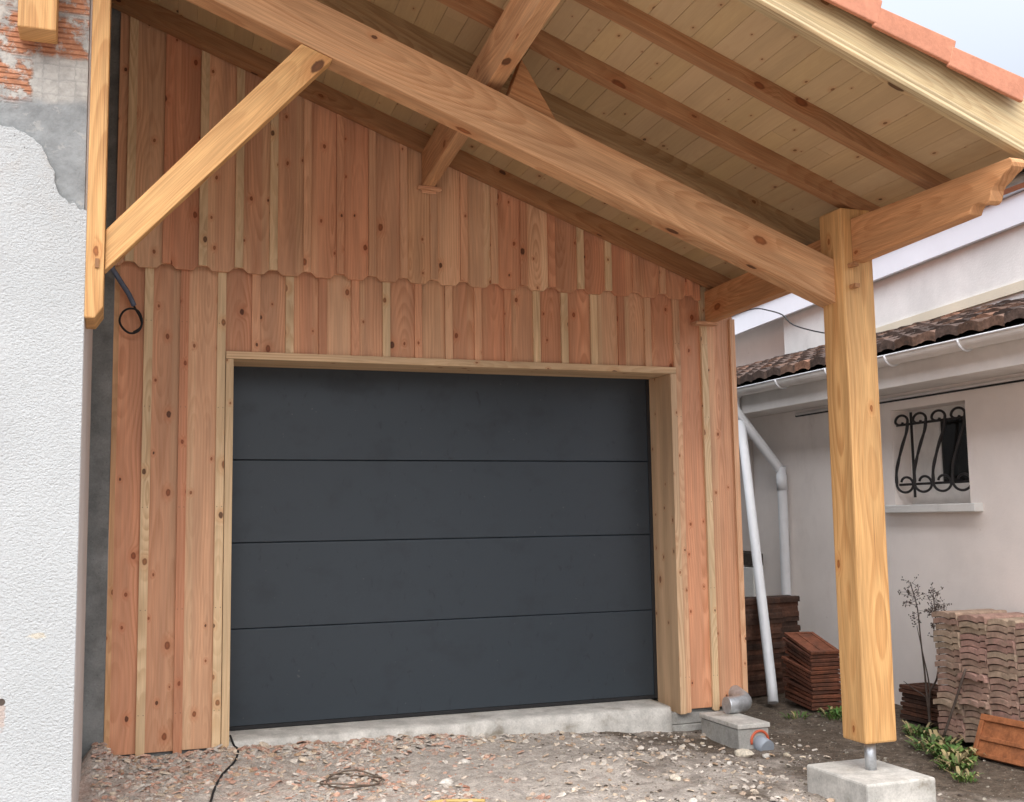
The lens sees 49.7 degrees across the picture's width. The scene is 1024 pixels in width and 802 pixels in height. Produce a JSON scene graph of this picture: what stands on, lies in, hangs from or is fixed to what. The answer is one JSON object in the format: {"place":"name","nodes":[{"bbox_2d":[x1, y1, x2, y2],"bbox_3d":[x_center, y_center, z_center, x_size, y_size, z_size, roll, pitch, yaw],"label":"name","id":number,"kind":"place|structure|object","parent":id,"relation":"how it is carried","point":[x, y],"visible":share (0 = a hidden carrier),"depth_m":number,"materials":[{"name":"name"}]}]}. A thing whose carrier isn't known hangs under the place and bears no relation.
{"place":"outdoors","nodes":[
{"label":"outdoors","id":0,"kind":"place"},
{"bbox_2d":[78,533,1023,801],"bbox_3d":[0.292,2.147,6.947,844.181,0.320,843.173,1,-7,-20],"label":"ground","id":1,"kind":"structure","parent":0,"point":[990,789],"depth_m":6.31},
{"bbox_2d":[0,0,120,801],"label":"house","id":2,"kind":"structure","parent":1,"relation":"on","point":[56,360],"depth_m":4.69,"materials":[{"name":"paint"}]},
{"bbox_2d":[17,0,58,43],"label":"timber upright","id":3,"kind":"object","parent":2,"relation":"attached to","point":[37,20],"visible":1,"depth_m":4.69,"materials":[{"name":"wood"}]},
{"bbox_2d":[104,12,747,757],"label":"garage","id":4,"kind":"structure","parent":1,"relation":"on","point":[396,448],"depth_m":7.26,"materials":[{"name":"wood"}]},
{"bbox_2d":[110,266,142,333],"bbox_3d":[-2.305,-0.604,6.529,0.084,0.408,0.245,-6,-8,38],"label":"wall cable","id":5,"kind":"object","parent":4,"relation":"attached to","point":[117,276],"depth_m":6.55,"materials":[{"name":"plastic"}]},
{"bbox_2d":[229,366,657,730],"bbox_3d":[-0.401,0.931,7.501,3.040,2.322,0.052,1,-7,-20],"label":"garage door","id":6,"kind":"structure","parent":4,"relation":"in","point":[405,544],"depth_m":7.44,"materials":[{"name":"paint"}]},
{"bbox_2d":[90,709,1023,801],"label":"rubble","id":7,"kind":"object","parent":1,"relation":"on","point":[197,773],"visible":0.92,"depth_m":6.20,"materials":[{"name":"gravel"}]},
{"bbox_2d":[320,769,384,788],"bbox_3d":[-0.849,2.024,5.897,0.318,0.045,0.345,-2,-6,13],"label":"wire coil","id":8,"kind":"object","parent":7,"relation":"on","point":[353,785],"visible":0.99,"depth_m":5.93,"materials":[{"name":"metal"}]},
{"bbox_2d":[699,711,769,748],"bbox_3d":[1.473,2.273,7.307,0.241,0.352,0.501,1,-7,-20],"label":"drain box","id":9,"kind":"object","parent":1,"relation":"on","point":[737,730],"visible":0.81,"depth_m":7.18,"materials":[{"name":"grey concrete"}]},
{"bbox_2d":[722,685,751,713],"bbox_3d":[1.552,2.047,7.583,0.190,0.150,0.386,-3,-7,19],"label":"pipe elbow","id":10,"kind":"object","parent":9,"relation":"on","point":[738,700],"visible":1,"depth_m":7.47,"materials":[{"name":"metal"}]},
{"bbox_2d":[738,420,778,703],"bbox_3d":[2.032,1.166,9.246,0.083,2.486,1.353,-1,-6,4],"label":"loose pipe","id":11,"kind":"object","parent":1,"relation":"on","point":[768,659],"visible":0.83,"depth_m":9.07,"materials":[{"name":"white plastic"}]},
{"bbox_2d":[753,735,773,750],"bbox_3d":[1.605,2.209,7.093,0.110,0.134,0.136,2,-7,-28],"label":"grey drain pipe","id":12,"kind":"object","parent":1,"relation":"on","point":[761,743],"visible":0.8,"depth_m":7.05,"materials":[{"name":"plastic"}]},
{"bbox_2d":[785,695,840,710],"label":"red roof tile","id":13,"kind":"object","parent":1,"relation":"on","point":[805,705],"visible":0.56,"depth_m":8.30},
{"bbox_2d":[785,692,841,706],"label":"red roof tile","id":14,"kind":"object","parent":13,"relation":"on","point":[814,704],"visible":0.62,"depth_m":8.29,"materials":[{"name":"ceramic"}]},
{"bbox_2d":[784,686,840,702],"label":"red roof tile","id":15,"kind":"object","parent":14,"relation":"on","point":[798,693],"visible":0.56,"depth_m":8.29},
{"bbox_2d":[787,683,840,698],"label":"red roof tile","id":16,"kind":"object","parent":15,"relation":"on","point":[828,695],"visible":0.52,"depth_m":8.28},
{"bbox_2d":[783,677,840,694],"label":"red roof tile","id":17,"kind":"object","parent":16,"relation":"on","point":[796,684],"visible":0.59,"depth_m":8.32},
{"bbox_2d":[786,673,840,690],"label":"red roof tile","id":18,"kind":"object","parent":17,"relation":"on","point":[816,688],"visible":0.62,"depth_m":8.28,"materials":[{"name":"ceramic"}]},
{"bbox_2d":[785,668,840,686],"bbox_3d":[2.304,2.112,8.461,0.253,0.022,0.420,1,2,-14],"label":"red roof tile","id":19,"kind":"object","parent":18,"relation":"on","point":[804,680],"visible":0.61,"depth_m":8.28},
{"bbox_2d":[786,665,839,682],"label":"red roof tile","id":20,"kind":"object","parent":19,"relation":"on","point":[830,679],"visible":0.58,"depth_m":8.28,"materials":[{"name":"ceramic"}]},
{"bbox_2d":[783,660,839,678],"bbox_3d":[2.297,2.052,8.480,0.253,0.022,0.420,1,3,-15],"label":"red roof tile","id":21,"kind":"object","parent":20,"relation":"on","point":[810,676],"visible":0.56,"depth_m":8.30,"materials":[{"name":"ceramic"}]},
{"bbox_2d":[781,656,839,674],"bbox_3d":[2.288,2.019,8.473,0.253,0.023,0.420,0,4,-18],"label":"red roof tile","id":22,"kind":"object","parent":21,"relation":"on","point":[792,661],"visible":0.58,"depth_m":8.33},
{"bbox_2d":[785,650,839,670],"bbox_3d":[2.311,1.984,8.484,0.253,0.022,0.420,0,6,-13],"label":"red roof tile","id":23,"kind":"object","parent":22,"relation":"on","point":[814,667],"visible":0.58,"depth_m":8.30,"materials":[{"name":"ceramic"}]},
{"bbox_2d":[784,646,839,666],"bbox_3d":[2.308,1.952,8.487,0.253,0.022,0.420,1,6,-14],"label":"red roof tile","id":24,"kind":"object","parent":23,"relation":"on","point":[792,651],"visible":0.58,"depth_m":8.31,"materials":[{"name":"ceramic"}]},
{"bbox_2d":[786,643,839,662],"bbox_3d":[2.313,1.924,8.490,0.253,0.022,0.420,0,6,-12],"label":"red roof tile","id":25,"kind":"object","parent":24,"relation":"on","point":[830,659],"visible":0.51,"depth_m":8.30,"materials":[{"name":"ceramic"}]},
{"bbox_2d":[782,637,838,658],"bbox_3d":[2.294,1.891,8.497,0.253,0.021,0.420,0,8,-16],"label":"red roof tile","id":26,"kind":"object","parent":25,"relation":"on","point":[795,645],"visible":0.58,"depth_m":8.34,"materials":[{"name":"ceramic"}]},
{"bbox_2d":[784,632,838,654],"bbox_3d":[2.305,1.857,8.487,0.253,0.022,0.420,1,9,-15],"label":"red roof tile","id":27,"kind":"object","parent":26,"relation":"on","point":[812,643],"visible":0.96,"depth_m":8.47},
{"bbox_2d":[817,705,841,720],"bbox_3d":[2.388,2.269,8.037,0.328,0.090,0.357,0,-6,-6],"label":"weed clump","id":28,"kind":"object","parent":1,"relation":"on","point":[836,712],"visible":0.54,"depth_m":8.06,"materials":[{"name":"green plant"}]},
{"bbox_2d":[807,758,935,801],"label":"concrete footing","id":29,"kind":"object","parent":1,"relation":"on","point":[854,780],"visible":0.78,"depth_m":5.69,"materials":[{"name":"concrete"}]},
{"bbox_2d":[84,0,1023,770],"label":"timber canopy","id":30,"kind":"object","parent":29,"relation":"on","point":[736,156],"visible":0.86,"depth_m":5.69,"materials":[{"name":"brown wood"}]},
{"bbox_2d":[732,188,1023,366],"bbox_3d":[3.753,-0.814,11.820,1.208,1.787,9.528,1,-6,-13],"label":"tall building","id":31,"kind":"structure","parent":1,"relation":"on","point":[977,262],"depth_m":9.84,"materials":[{"name":"paint"}]},
{"bbox_2d":[736,298,1023,705],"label":"neighbour house","id":32,"kind":"structure","parent":1,"relation":"on","point":[951,394],"depth_m":8.29,"materials":[{"name":"paint"}]},
{"bbox_2d":[908,403,970,504],"bbox_3d":[3.260,0.402,8.246,0.050,0.728,0.798,1,-7,-20],"label":"window","id":33,"kind":"structure","parent":32,"relation":"in","point":[946,451],"depth_m":8.30,"materials":[{"name":"white paint"}]},
{"bbox_2d":[900,720,938,738],"bbox_3d":[2.765,2.228,7.486,0.304,0.092,0.280,-5,-7,32],"label":"weed clump","id":34,"kind":"object","parent":1,"relation":"on","point":[912,729],"visible":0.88,"depth_m":7.49,"materials":[{"name":"green plant"}]},
{"bbox_2d":[900,714,945,726],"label":"dark roof tile","id":35,"kind":"object","parent":1,"relation":"on","point":[917,719],"visible":0.27,"depth_m":7.72,"materials":[{"name":"ceramic"}]},
{"bbox_2d":[901,709,937,721],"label":"dark roof tile","id":36,"kind":"object","parent":35,"relation":"on","point":[916,714],"visible":0.2,"depth_m":7.74,"materials":[{"name":"ceramic"}]},
{"bbox_2d":[902,705,946,716],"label":"dark roof tile","id":37,"kind":"object","parent":36,"relation":"on","point":[934,714],"visible":0.2,"depth_m":7.72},
{"bbox_2d":[900,701,943,712],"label":"dark roof tile","id":38,"kind":"object","parent":37,"relation":"on","point":[917,706],"visible":0.25,"depth_m":7.73,"materials":[{"name":"ceramic"}]},
{"bbox_2d":[901,697,943,707],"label":"dark roof tile","id":39,"kind":"object","parent":38,"relation":"on","point":[912,700],"visible":0.18,"depth_m":7.74,"materials":[{"name":"ceramic"}]},
{"bbox_2d":[902,693,940,704],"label":"dark roof tile","id":40,"kind":"object","parent":39,"relation":"on","point":[915,697],"visible":0.18,"depth_m":7.77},
{"bbox_2d":[899,688,945,698],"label":"dark roof tile","id":41,"kind":"object","parent":40,"relation":"on","point":[913,692],"visible":0.27,"depth_m":7.76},
{"bbox_2d":[899,682,947,694],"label":"dark roof tile","id":42,"kind":"object","parent":41,"relation":"on","point":[919,687],"visible":0.55,"depth_m":7.82,"materials":[{"name":"ceramic"}]},
{"bbox_2d":[897,574,951,726],"bbox_3d":[2.855,1.717,7.630,0.199,1.029,0.451,1,-7,-20],"label":"dead plant","id":43,"kind":"object","parent":1,"relation":"on","point":[928,695],"visible":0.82,"depth_m":7.59,"materials":[{"name":"plant"}]},
{"bbox_2d":[904,729,963,752],"bbox_3d":[2.725,2.193,7.100,0.378,0.102,0.413,1,-7,-20],"label":"weed clump","id":44,"kind":"object","parent":1,"relation":"on","point":[936,736],"visible":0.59,"depth_m":7.14,"materials":[{"name":"green plant"}]},
{"bbox_2d":[915,740,985,762],"bbox_3d":[2.700,2.148,6.785,0.365,0.137,0.413,2,-7,-28],"label":"weed clump","id":45,"kind":"object","parent":1,"relation":"on","point":[934,749],"visible":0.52,"depth_m":6.78,"materials":[{"name":"green plant"}]},
{"bbox_2d":[930,749,978,771],"bbox_3d":[2.623,2.138,6.542,0.289,0.106,0.322,-4,-7,30],"label":"weed clump","id":46,"kind":"object","parent":1,"relation":"on","point":[956,760],"visible":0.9,"depth_m":6.55,"materials":[{"name":"green plant"}]},
{"bbox_2d":[942,668,966,737],"bbox_3d":[2.838,1.937,7.081,0.023,0.456,0.201,3,-8,-35],"label":"dry stick","id":47,"kind":"object","parent":1,"relation":"on","point":[955,700],"visible":0.97,"depth_m":7.08,"materials":[{"name":"wood"}]},
{"bbox_2d":[939,729,971,740],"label":"pale roof tile","id":48,"kind":"object","parent":1,"relation":"on","point":[949,732],"visible":0.28,"depth_m":7.17,"materials":[{"name":"ceramic"}]},
{"bbox_2d":[939,723,973,734],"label":"pale roof tile","id":49,"kind":"object","parent":48,"relation":"on","point":[958,729],"visible":0.3,"depth_m":7.17,"materials":[{"name":"ceramic"}]},
{"bbox_2d":[938,716,971,728],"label":"pale roof tile","id":50,"kind":"object","parent":49,"relation":"on","point":[954,722],"visible":0.3,"depth_m":7.17,"materials":[{"name":"ceramic"}]},
{"bbox_2d":[939,710,972,719],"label":"pale roof tile","id":51,"kind":"object","parent":50,"relation":"on","point":[958,716],"visible":0.3,"depth_m":7.19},
{"bbox_2d":[938,705,973,715],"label":"pale roof tile","id":52,"kind":"object","parent":51,"relation":"on","point":[955,711],"visible":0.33,"depth_m":7.17,"materials":[{"name":"ceramic"}]},
{"bbox_2d":[933,698,968,708],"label":"pale roof tile","id":53,"kind":"object","parent":52,"relation":"on","point":[948,702],"visible":0.34,"depth_m":7.20,"materials":[{"name":"ceramic"}]},
{"bbox_2d":[937,691,971,700],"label":"pale roof tile","id":54,"kind":"object","parent":53,"relation":"on","point":[950,695],"visible":0.3,"depth_m":7.22,"materials":[{"name":"ceramic"}]},
{"bbox_2d":[938,685,971,693],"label":"pale roof tile","id":55,"kind":"object","parent":54,"relation":"on","point":[949,688],"visible":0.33,"depth_m":7.24,"materials":[{"name":"ceramic"}]},
{"bbox_2d":[937,679,972,688],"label":"pale roof tile","id":56,"kind":"object","parent":55,"relation":"on","point":[952,683],"visible":0.33,"depth_m":7.23,"materials":[{"name":"ceramic"}]},
{"bbox_2d":[937,673,967,681],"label":"pale roof tile","id":57,"kind":"object","parent":56,"relation":"on","point":[948,676],"visible":0.31,"depth_m":7.25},
{"bbox_2d":[937,667,971,675],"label":"pale roof tile","id":58,"kind":"object","parent":57,"relation":"on","point":[954,672],"visible":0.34,"depth_m":7.24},
{"bbox_2d":[935,660,972,670],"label":"pale roof tile","id":59,"kind":"object","parent":58,"relation":"on","point":[951,665],"visible":0.36,"depth_m":7.21,"materials":[{"name":"ceramic"}]},
{"bbox_2d":[936,654,965,663],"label":"pale roof tile","id":60,"kind":"object","parent":59,"relation":"on","point":[950,658],"visible":0.34,"depth_m":7.25,"materials":[{"name":"ceramic"}]},
{"bbox_2d":[936,648,969,656],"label":"pale roof tile","id":61,"kind":"object","parent":60,"relation":"on","point":[954,653],"visible":0.34,"depth_m":7.26,"materials":[{"name":"ceramic"}]},
{"bbox_2d":[935,642,969,651],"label":"pale roof tile","id":62,"kind":"object","parent":61,"relation":"on","point":[952,647],"visible":0.35,"depth_m":7.25,"materials":[{"name":"ceramic"}]},
{"bbox_2d":[933,636,971,644],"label":"pale roof tile","id":63,"kind":"object","parent":62,"relation":"on","point":[955,640],"visible":0.35,"depth_m":7.24,"materials":[{"name":"ceramic"}]},
{"bbox_2d":[933,629,969,638],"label":"pale roof tile","id":64,"kind":"object","parent":63,"relation":"on","point":[950,633],"visible":0.39,"depth_m":7.25,"materials":[{"name":"ceramic"}]},
{"bbox_2d":[936,623,966,631],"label":"pale roof tile","id":65,"kind":"object","parent":64,"relation":"on","point":[953,628],"visible":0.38,"depth_m":7.27,"materials":[{"name":"ceramic"}]},
{"bbox_2d":[933,617,962,625],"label":"pale roof tile","id":66,"kind":"object","parent":65,"relation":"on","point":[951,622],"visible":0.36,"depth_m":7.26,"materials":[{"name":"ceramic"}]},
{"bbox_2d":[931,609,1006,619],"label":"pale roof tile","id":67,"kind":"object","parent":66,"relation":"on","point":[953,614],"visible":0.74,"depth_m":7.27,"materials":[{"name":"ceramic"}]},
{"bbox_2d":[943,766,980,783],"bbox_3d":[2.562,2.118,6.273,0.206,0.087,0.231,1,-7,-20],"label":"weed clump","id":68,"kind":"object","parent":1,"relation":"on","point":[960,775],"visible":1,"depth_m":6.25,"materials":[{"name":"green plant"}]},
{"bbox_2d":[965,736,975,742],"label":"pale roof tile","id":69,"kind":"object","parent":1,"relation":"on","point":[970,739],"visible":0.15,"depth_m":7.04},
{"bbox_2d":[965,730,976,735],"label":"pale roof tile","id":70,"kind":"object","parent":69,"relation":"on","point":[970,732],"visible":0.18,"depth_m":7.04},
{"bbox_2d":[965,723,977,729],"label":"pale roof tile","id":71,"kind":"object","parent":70,"relation":"on","point":[972,726],"visible":0.2,"depth_m":7.04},
{"bbox_2d":[963,717,979,724],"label":"pale roof tile","id":72,"kind":"object","parent":71,"relation":"on","point":[975,720],"visible":0.25,"depth_m":7.03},
{"bbox_2d":[965,711,989,717],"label":"pale roof tile","id":73,"kind":"object","parent":72,"relation":"on","point":[973,714],"visible":0.26,"depth_m":7.03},
{"bbox_2d":[964,705,1000,714],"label":"pale roof tile","id":74,"kind":"object","parent":73,"relation":"on","point":[983,710],"visible":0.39,"depth_m":6.96,"materials":[{"name":"ceramic"}]},
{"bbox_2d":[958,698,996,709],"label":"pale roof tile","id":75,"kind":"object","parent":74,"relation":"on","point":[978,703],"visible":0.42,"depth_m":6.95,"materials":[{"name":"ceramic"}]},
{"bbox_2d":[961,691,999,702],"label":"pale roof tile","id":76,"kind":"object","parent":75,"relation":"on","point":[978,696],"visible":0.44,"depth_m":6.99,"materials":[{"name":"ceramic"}]},
{"bbox_2d":[964,685,1001,693],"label":"pale roof tile","id":77,"kind":"object","parent":76,"relation":"on","point":[984,690],"visible":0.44,"depth_m":7.00,"materials":[{"name":"ceramic"}]},
{"bbox_2d":[963,679,997,689],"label":"pale roof tile","id":78,"kind":"object","parent":77,"relation":"on","point":[981,684],"visible":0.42,"depth_m":6.99,"materials":[{"name":"ceramic"}]},
{"bbox_2d":[957,672,999,682],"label":"pale roof tile","id":79,"kind":"object","parent":78,"relation":"on","point":[977,677],"visible":0.44,"depth_m":6.97,"materials":[{"name":"ceramic"}]},
{"bbox_2d":[962,666,997,674],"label":"pale roof tile","id":80,"kind":"object","parent":79,"relation":"on","point":[978,670],"visible":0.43,"depth_m":7.01,"materials":[{"name":"ceramic"}]},
{"bbox_2d":[961,659,999,668],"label":"pale roof tile","id":81,"kind":"object","parent":80,"relation":"on","point":[982,664],"visible":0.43,"depth_m":7.02,"materials":[{"name":"ceramic"}]},
{"bbox_2d":[959,653,997,662],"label":"pale roof tile","id":82,"kind":"object","parent":81,"relation":"on","point":[979,658],"visible":0.43,"depth_m":7.02,"materials":[{"name":"ceramic"}]},
{"bbox_2d":[959,646,996,656],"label":"pale roof tile","id":83,"kind":"object","parent":82,"relation":"on","point":[976,650],"visible":0.45,"depth_m":7.01,"materials":[{"name":"ceramic"}]},
{"bbox_2d":[961,640,997,647],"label":"pale roof tile","id":84,"kind":"object","parent":83,"relation":"on","point":[974,643],"visible":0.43,"depth_m":7.04,"materials":[{"name":"ceramic"}]},
{"bbox_2d":[960,633,990,641],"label":"pale roof tile","id":85,"kind":"object","parent":84,"relation":"on","point":[977,638],"visible":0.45,"depth_m":7.05,"materials":[{"name":"ceramic"}]},
{"bbox_2d":[961,627,998,635],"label":"pale roof tile","id":86,"kind":"object","parent":85,"relation":"on","point":[973,630],"visible":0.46,"depth_m":7.05,"materials":[{"name":"ceramic"}]},
{"bbox_2d":[959,621,998,630],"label":"pale roof tile","id":87,"kind":"object","parent":86,"relation":"on","point":[976,626],"visible":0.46,"depth_m":7.03,"materials":[{"name":"ceramic"}]},
{"bbox_2d":[958,612,1023,623],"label":"pale roof tile","id":88,"kind":"object","parent":87,"relation":"on","point":[979,618],"visible":0.81,"depth_m":7.05,"materials":[{"name":"ceramic"}]},
{"bbox_2d":[973,713,1023,767],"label":"leaning roof tile","id":89,"kind":"object","parent":1,"relation":"on","point":[999,739],"visible":0.93,"depth_m":6.67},
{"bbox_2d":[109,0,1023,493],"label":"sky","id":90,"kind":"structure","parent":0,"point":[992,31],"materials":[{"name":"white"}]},
{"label":"pale roof tile","id":91,"kind":"object","parent":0,"visible":0},
{"bbox_2d":[992,711,1023,720],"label":"pale roof tile","id":92,"kind":"object","parent":91,"relation":"on","point":[1003,714],"visible":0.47,"depth_m":6.77,"materials":[{"name":"ceramic"}]},
{"bbox_2d":[991,704,1023,715],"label":"pale roof tile","id":93,"kind":"object","parent":92,"relation":"on","point":[1012,710],"visible":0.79,"depth_m":6.77,"materials":[{"name":"ceramic"}]},
{"bbox_2d":[989,697,1023,708],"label":"pale roof tile","id":94,"kind":"object","parent":93,"relation":"on","point":[1009,704],"visible":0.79,"depth_m":6.76,"materials":[{"name":"ceramic"}]},
{"bbox_2d":[990,691,1023,702],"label":"pale roof tile","id":95,"kind":"object","parent":94,"relation":"on","point":[1006,695],"visible":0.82,"depth_m":6.78,"materials":[{"name":"ceramic"}]},
{"bbox_2d":[991,684,1023,693],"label":"pale roof tile","id":96,"kind":"object","parent":95,"relation":"on","point":[1012,690],"visible":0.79,"depth_m":6.79,"materials":[{"name":"ceramic"}]},
{"bbox_2d":[990,678,1023,687],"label":"pale roof tile","id":97,"kind":"object","parent":96,"relation":"on","point":[1011,683],"visible":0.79,"depth_m":6.79,"materials":[{"name":"ceramic"}]},
{"bbox_2d":[988,671,1023,681],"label":"pale roof tile","id":98,"kind":"object","parent":97,"relation":"on","point":[1007,676],"visible":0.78,"depth_m":6.79,"materials":[{"name":"ceramic"}]},
{"bbox_2d":[989,665,1022,674],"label":"pale roof tile","id":99,"kind":"object","parent":98,"relation":"on","point":[1003,669],"visible":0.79,"depth_m":6.80,"materials":[{"name":"ceramic"}]},
{"bbox_2d":[987,658,1023,668],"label":"pale roof tile","id":100,"kind":"object","parent":99,"relation":"on","point":[1008,663],"visible":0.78,"depth_m":6.79,"materials":[{"name":"ceramic"}]},
{"bbox_2d":[987,651,1023,661],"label":"pale roof tile","id":101,"kind":"object","parent":100,"relation":"on","point":[1004,656],"visible":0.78,"depth_m":6.78,"materials":[{"name":"ceramic"}]},
{"bbox_2d":[987,645,1023,654],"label":"pale roof tile","id":102,"kind":"object","parent":101,"relation":"on","point":[1005,650],"visible":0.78,"depth_m":6.80,"materials":[{"name":"ceramic"}]},
{"bbox_2d":[985,638,1023,648],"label":"pale roof tile","id":103,"kind":"object","parent":102,"relation":"on","point":[1004,643],"visible":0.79,"depth_m":6.80,"materials":[{"name":"ceramic"}]},
{"bbox_2d":[986,631,1019,641],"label":"pale roof tile","id":104,"kind":"object","parent":103,"relation":"on","point":[1004,636],"visible":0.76,"depth_m":6.82,"materials":[{"name":"ceramic"}]},
{"bbox_2d":[987,625,1020,634],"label":"pale roof tile","id":105,"kind":"object","parent":104,"relation":"on","point":[1007,630],"visible":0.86,"depth_m":6.82,"materials":[{"name":"ceramic"}]},
{"bbox_2d":[987,617,1023,626],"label":"pale roof tile","id":106,"kind":"object","parent":105,"relation":"on","point":[1006,622],"visible":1,"depth_m":6.84,"materials":[{"name":"ceramic"}]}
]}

